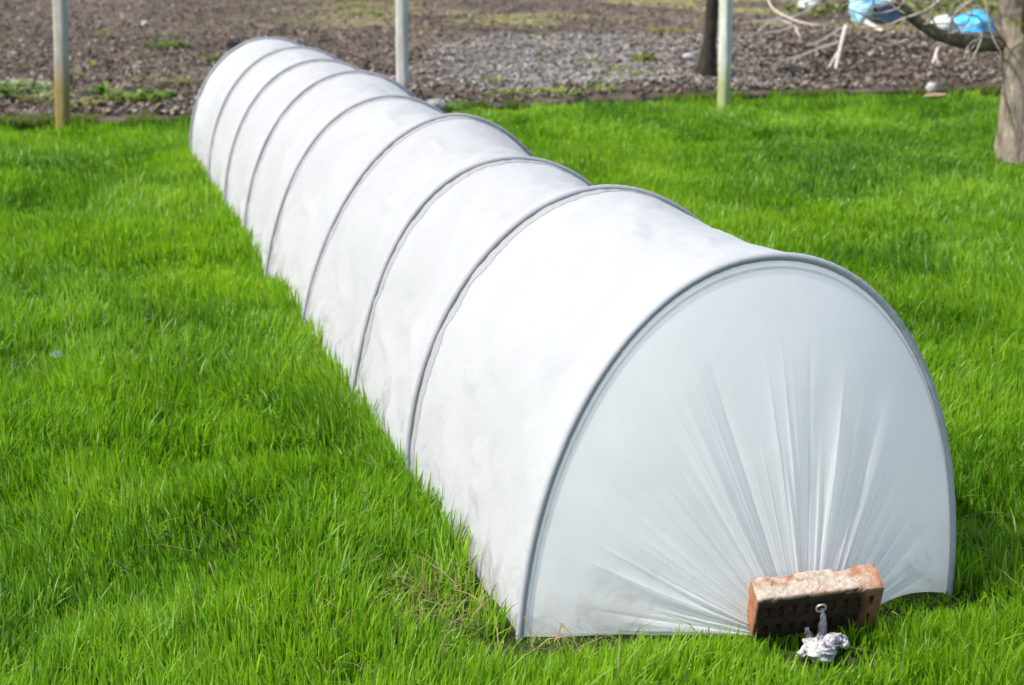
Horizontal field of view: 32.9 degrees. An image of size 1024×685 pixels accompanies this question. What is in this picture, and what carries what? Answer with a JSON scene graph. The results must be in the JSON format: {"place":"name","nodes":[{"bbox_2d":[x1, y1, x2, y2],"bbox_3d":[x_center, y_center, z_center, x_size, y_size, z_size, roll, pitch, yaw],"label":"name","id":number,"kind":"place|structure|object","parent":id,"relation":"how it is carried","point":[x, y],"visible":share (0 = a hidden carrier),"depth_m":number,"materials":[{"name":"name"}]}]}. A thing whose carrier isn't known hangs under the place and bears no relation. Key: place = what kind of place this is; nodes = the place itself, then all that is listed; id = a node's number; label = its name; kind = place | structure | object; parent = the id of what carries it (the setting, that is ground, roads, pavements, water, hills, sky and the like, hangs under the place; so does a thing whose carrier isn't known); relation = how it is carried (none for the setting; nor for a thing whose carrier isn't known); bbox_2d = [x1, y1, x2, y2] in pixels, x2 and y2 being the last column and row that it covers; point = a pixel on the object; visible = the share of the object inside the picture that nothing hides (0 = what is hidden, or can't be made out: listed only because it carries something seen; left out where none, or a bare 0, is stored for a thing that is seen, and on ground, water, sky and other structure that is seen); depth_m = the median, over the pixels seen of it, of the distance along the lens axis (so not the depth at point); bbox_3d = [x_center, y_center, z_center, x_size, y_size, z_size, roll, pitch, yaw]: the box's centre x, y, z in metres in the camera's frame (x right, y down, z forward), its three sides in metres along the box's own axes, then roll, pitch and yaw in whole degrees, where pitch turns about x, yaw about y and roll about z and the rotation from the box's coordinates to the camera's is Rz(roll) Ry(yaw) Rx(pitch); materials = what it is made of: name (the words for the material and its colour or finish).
{"place":"outdoors","nodes":[
{"label":"outdoors","id":0,"kind":"place"},
{"bbox_2d":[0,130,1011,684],"bbox_3d":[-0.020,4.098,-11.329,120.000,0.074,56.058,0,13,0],"label":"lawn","id":1,"kind":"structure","parent":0,"point":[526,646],"depth_m":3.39,"materials":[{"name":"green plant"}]},
{"bbox_2d":[49,350,63,356],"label":"leaf","id":2,"kind":"object","parent":1,"relation":"on","point":[57,353],"visible":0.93,"depth_m":5.32,"materials":[{"name":"green plant"}]},
{"bbox_2d":[53,0,70,129],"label":"fence post","id":3,"kind":"object","parent":1,"relation":"on","point":[61,58],"visible":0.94,"depth_m":11.37,"materials":[{"name":"grey metal"}]},
{"bbox_2d":[440,101,480,113],"bbox_3d":[-0.445,-1.648,12.417,0.404,0.134,0.463,-12,18,-42],"label":"weed plant","id":4,"kind":"object","parent":1,"relation":"on","point":[456,106],"visible":0.25,"depth_m":12.44,"materials":[{"name":"green plant"}]},
{"bbox_2d":[0,83,1000,129],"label":"edge grass","id":5,"kind":"structure","parent":1,"relation":"on","point":[22,122],"depth_m":12.85,"materials":[{"name":"green plant"}]},
{"bbox_2d":[1,135,1023,684],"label":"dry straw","id":6,"kind":"object","parent":1,"relation":"on","point":[479,603],"visible":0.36,"depth_m":3.45,"materials":[{"name":"plant"}]},
{"bbox_2d":[189,37,955,639],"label":"grow tunnel","id":7,"kind":"structure","parent":1,"relation":"on","point":[615,409],"depth_m":3.50,"materials":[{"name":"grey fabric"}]},
{"bbox_2d":[717,0,732,111],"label":"fence post","id":8,"kind":"object","parent":1,"relation":"on","point":[725,51],"visible":0.94,"depth_m":12.72,"materials":[{"name":"grey metal"}]},
{"bbox_2d":[747,564,883,639],"bbox_3d":[0.583,0.503,3.353,0.251,0.122,0.064,-6,43,-8],"label":"brick","id":9,"kind":"object","parent":1,"relation":"on","point":[780,607],"visible":0.98,"depth_m":3.32,"materials":[{"name":"brick"}]},
{"bbox_2d":[797,603,849,665],"bbox_3d":[0.585,0.548,3.287,0.092,0.094,0.130,9,16,32],"label":"knotted cloth","id":10,"kind":"object","parent":9,"relation":"attached to","point":[813,648],"visible":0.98,"depth_m":3.28,"materials":[{"name":"white fabric"}]},
{"bbox_2d":[800,0,1023,164],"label":"fruit tree","id":11,"kind":"object","parent":1,"relation":"on","point":[1008,44],"visible":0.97,"depth_m":10.07,"materials":[{"name":"brown plant"}]},
{"bbox_2d":[925,83,935,93],"bbox_3d":[3.133,-1.902,12.958,0.085,0.080,0.074,0,13,0],"label":"stone","id":12,"kind":"object","parent":1,"relation":"on","point":[930,88],"visible":1,"depth_m":12.93,"materials":[{"name":"white stone"}]},
{"bbox_2d":[0,0,1021,130],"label":"garden soil","id":13,"kind":"structure","parent":0,"point":[627,95],"depth_m":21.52,"materials":[{"name":"brown soil"}]},
{"bbox_2d":[0,78,54,97],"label":"weed plant","id":14,"kind":"object","parent":13,"relation":"on","point":[14,86],"visible":0.89,"depth_m":13.17,"materials":[{"name":"green plant"}]},
{"bbox_2d":[12,90,71,105],"bbox_3d":[-3.412,-1.784,12.680,0.396,0.104,0.453,4,14,15],"label":"weed plant","id":15,"kind":"object","parent":13,"relation":"on","point":[50,95],"visible":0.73,"depth_m":12.69,"materials":[{"name":"green plant"}]},
{"bbox_2d":[77,72,90,77],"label":"weed plant","id":16,"kind":"object","parent":13,"relation":"on","point":[81,73],"visible":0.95,"depth_m":15.24,"materials":[{"name":"green plant"}]},
{"bbox_2d":[70,97,107,108],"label":"weed plant","id":17,"kind":"object","parent":13,"relation":"on","point":[87,100],"visible":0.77,"depth_m":12.22,"materials":[{"name":"green plant"}]},
{"bbox_2d":[85,60,103,65],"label":"weed plant","id":18,"kind":"object","parent":13,"relation":"on","point":[91,63],"visible":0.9,"depth_m":16.39,"materials":[{"name":"green plant"}]},
{"bbox_2d":[95,30,112,36],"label":"weed plant","id":19,"kind":"object","parent":13,"relation":"on","point":[102,33],"visible":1,"depth_m":20.27,"materials":[{"name":"green plant"}]},
{"bbox_2d":[87,82,126,94],"bbox_3d":[-3.115,-1.930,13.250,0.273,0.116,0.323,3,14,12],"label":"weed plant","id":20,"kind":"object","parent":13,"relation":"on","point":[101,89],"visible":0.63,"depth_m":13.19,"materials":[{"name":"green plant"}]},
{"bbox_2d":[94,88,145,102],"bbox_3d":[-2.838,-1.795,12.637,0.418,0.106,0.469,-7,15,-27],"label":"weed plant","id":21,"kind":"object","parent":13,"relation":"on","point":[114,94],"visible":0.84,"depth_m":12.60,"materials":[{"name":"green plant"}]},
{"bbox_2d":[122,77,142,80],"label":"weed plant","id":22,"kind":"object","parent":13,"relation":"on","point":[132,79],"visible":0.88,"depth_m":14.50,"materials":[{"name":"green plant"}]},
{"bbox_2d":[138,74,159,79],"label":"weed plant","id":23,"kind":"object","parent":13,"relation":"on","point":[155,76],"visible":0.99,"depth_m":14.80,"materials":[{"name":"green plant"}]},
{"bbox_2d":[123,88,182,102],"bbox_3d":[-2.593,-1.793,12.579,0.422,0.111,0.412,-8,16,-32],"label":"weed plant","id":24,"kind":"object","parent":13,"relation":"on","point":[153,93],"visible":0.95,"depth_m":12.54,"materials":[{"name":"green plant"}]},
{"bbox_2d":[141,38,193,48],"bbox_3d":[-3.650,-3.168,18.393,0.601,0.100,0.585,4,14,15],"label":"weed plant","id":25,"kind":"object","parent":13,"relation":"on","point":[168,42],"visible":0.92,"depth_m":18.39,"materials":[{"name":"green plant"}]},
{"bbox_2d":[160,76,200,85],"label":"weed plant","id":26,"kind":"object","parent":13,"relation":"on","point":[165,80],"visible":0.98,"depth_m":14.20,"materials":[{"name":"green plant"}]},
{"bbox_2d":[199,53,222,60],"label":"weed plant","id":27,"kind":"object","parent":13,"relation":"on","point":[214,57],"visible":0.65,"depth_m":16.41,"materials":[{"name":"green plant"}]},
{"bbox_2d":[225,41,239,48],"bbox_3d":[-2.965,-3.154,18.412,0.165,0.103,0.107,0,13,0],"label":"stone","id":28,"kind":"object","parent":13,"relation":"on","point":[233,44],"visible":0.56,"depth_m":18.37,"materials":[{"name":"grey stone"}]},
{"bbox_2d":[333,1,363,6],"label":"weed plant","id":29,"kind":"object","parent":13,"relation":"on","point":[342,3],"visible":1,"depth_m":27.84,"materials":[{"name":"green plant"}]},
{"bbox_2d":[346,9,382,14],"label":"weed plant","id":30,"kind":"object","parent":13,"relation":"on","point":[371,12],"visible":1,"depth_m":25.07,"materials":[{"name":"green plant"}]},
{"bbox_2d":[396,0,408,88],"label":"fence post","id":31,"kind":"object","parent":13,"relation":"on","point":[402,73],"visible":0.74,"depth_m":12.97,"materials":[{"name":"grey metal"}]},
{"bbox_2d":[427,98,447,111],"bbox_3d":[-0.541,-1.691,12.376,0.163,0.109,0.125,0,13,0],"label":"stone","id":32,"kind":"object","parent":13,"relation":"on","point":[439,103],"visible":0.56,"depth_m":12.33,"materials":[{"name":"white stone"}]},
{"bbox_2d":[479,77,505,81],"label":"weed plant","id":33,"kind":"object","parent":13,"relation":"on","point":[494,79],"visible":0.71,"depth_m":14.65,"materials":[{"name":"green plant"}]},
{"bbox_2d":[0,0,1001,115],"bbox_3d":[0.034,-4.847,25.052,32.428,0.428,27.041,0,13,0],"label":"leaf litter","id":34,"kind":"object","parent":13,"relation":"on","point":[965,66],"visible":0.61,"depth_m":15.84,"materials":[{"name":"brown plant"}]},
{"bbox_2d":[753,0,842,28],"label":"fallen branch","id":35,"kind":"object","parent":34,"relation":"on","point":[790,18],"visible":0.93,"depth_m":17.57,"materials":[{"name":"beige wood"}]},
{"bbox_2d":[485,87,532,96],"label":"weed plant","id":36,"kind":"object","parent":13,"relation":"on","point":[501,90],"visible":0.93,"depth_m":13.55,"materials":[{"name":"green plant"}]},
{"bbox_2d":[517,86,555,93],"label":"weed plant","id":37,"kind":"object","parent":13,"relation":"on","point":[542,89],"visible":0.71,"depth_m":13.54,"materials":[{"name":"green plant"}]},
{"bbox_2d":[548,86,584,96],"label":"weed plant","id":38,"kind":"object","parent":13,"relation":"on","point":[557,91],"visible":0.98,"depth_m":13.24,"materials":[{"name":"green plant"}]},
{"bbox_2d":[573,56,600,61],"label":"weed plant","id":39,"kind":"object","parent":13,"relation":"on","point":[585,59],"visible":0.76,"depth_m":17.12,"materials":[{"name":"green plant"}]},
{"bbox_2d":[585,82,616,90],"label":"weed plant","id":40,"kind":"object","parent":13,"relation":"on","point":[599,85],"visible":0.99,"depth_m":13.48,"materials":[{"name":"green plant"}]},
{"bbox_2d":[589,72,622,77],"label":"weed plant","id":41,"kind":"object","parent":13,"relation":"on","point":[598,74],"visible":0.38,"depth_m":14.60,"materials":[{"name":"green plant"}]},
{"bbox_2d":[409,32,810,92],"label":"wood chips","id":42,"kind":"object","parent":13,"relation":"on","point":[598,68],"visible":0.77,"depth_m":16.25,"materials":[{"name":"wood"}]},
{"bbox_2d":[602,64,630,71],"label":"weed plant","id":43,"kind":"object","parent":13,"relation":"on","point":[616,65],"visible":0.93,"depth_m":15.60,"materials":[{"name":"green plant"}]},
{"bbox_2d":[621,70,650,75],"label":"weed plant","id":44,"kind":"object","parent":13,"relation":"on","point":[637,72],"visible":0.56,"depth_m":14.70,"materials":[{"name":"green plant"}]},
{"bbox_2d":[631,53,657,65],"bbox_3d":[1.235,-2.610,16.073,0.290,0.150,0.232,0,13,0],"label":"mossy mound","id":45,"kind":"object","parent":13,"relation":"on","point":[644,57],"visible":0.52,"depth_m":16.02,"materials":[{"name":"green plant"}]},
{"bbox_2d":[650,26,692,33],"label":"weed plant","id":46,"kind":"object","parent":13,"relation":"on","point":[662,29],"visible":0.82,"depth_m":21.67,"materials":[{"name":"green plant"}]},
{"bbox_2d":[682,53,693,59],"bbox_3d":[1.555,-2.527,15.292,0.103,0.062,0.099,0,13,0],"label":"stone","id":47,"kind":"object","parent":13,"relation":"on","point":[689,56],"visible":1,"depth_m":15.25,"materials":[{"name":"grey stone"}]},
{"bbox_2d":[697,0,717,76],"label":"dark tree","id":48,"kind":"object","parent":13,"relation":"on","point":[707,63],"visible":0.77,"depth_m":14.63,"materials":[{"name":"black plant"}]},
{"bbox_2d":[756,19,801,36],"bbox_3d":[2.684,-3.028,16.816,0.553,0.190,0.420,5,14,20],"label":"fallen branch","id":49,"kind":"object","parent":13,"relation":"on","point":[782,29],"visible":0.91,"depth_m":16.85,"materials":[{"name":"beige wood"}]},
{"bbox_2d":[797,0,819,10],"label":"white sack","id":50,"kind":"object","parent":13,"relation":"on","point":[804,6],"visible":0.62,"depth_m":27.54,"materials":[{"name":"plastic"}]},
{"bbox_2d":[782,24,847,71],"bbox_3d":[2.864,-2.539,15.467,0.434,0.550,1.086,11,17,37],"label":"fallen branch","id":51,"kind":"object","parent":13,"relation":"on","point":[841,42],"visible":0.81,"depth_m":15.45,"materials":[{"name":"beige wood"}]},
{"bbox_2d":[864,19,887,33],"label":"fallen branch","id":52,"kind":"object","parent":13,"relation":"on","point":[868,23],"visible":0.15,"depth_m":17.37,"materials":[{"name":"beige wood"}]},
{"bbox_2d":[849,0,903,22],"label":"plastic bag","id":53,"kind":"object","parent":13,"relation":"on","point":[891,17],"visible":0.63,"depth_m":24.27,"materials":[{"name":"blue plastic"}]},
{"bbox_2d":[781,0,1021,21],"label":"ground cover","id":54,"kind":"object","parent":13,"relation":"on","point":[829,7],"visible":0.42,"depth_m":26.72,"materials":[{"name":"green plant"}]},
{"bbox_2d":[923,93,945,98],"bbox_3d":[3.190,-1.863,13.082,0.178,0.044,0.112,0,13,0],"label":"stone","id":55,"kind":"object","parent":13,"relation":"on","point":[935,95],"visible":0.98,"depth_m":13.04,"materials":[{"name":"beige stone"}]},
{"bbox_2d":[930,46,939,67],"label":"fallen branch","id":56,"kind":"object","parent":13,"relation":"on","point":[935,54],"visible":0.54,"depth_m":15.26,"materials":[{"name":"beige wood"}]},
{"bbox_2d":[930,10,994,35],"bbox_3d":[5.397,-3.796,20.749,0.802,0.379,0.468,0,13,0],"label":"crumpled tarp","id":57,"kind":"object","parent":13,"relation":"on","point":[963,18],"visible":0.39,"depth_m":20.62,"materials":[{"name":"blue plastic"}]},
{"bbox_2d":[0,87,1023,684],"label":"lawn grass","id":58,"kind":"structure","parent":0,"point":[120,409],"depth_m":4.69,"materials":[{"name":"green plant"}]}
]}

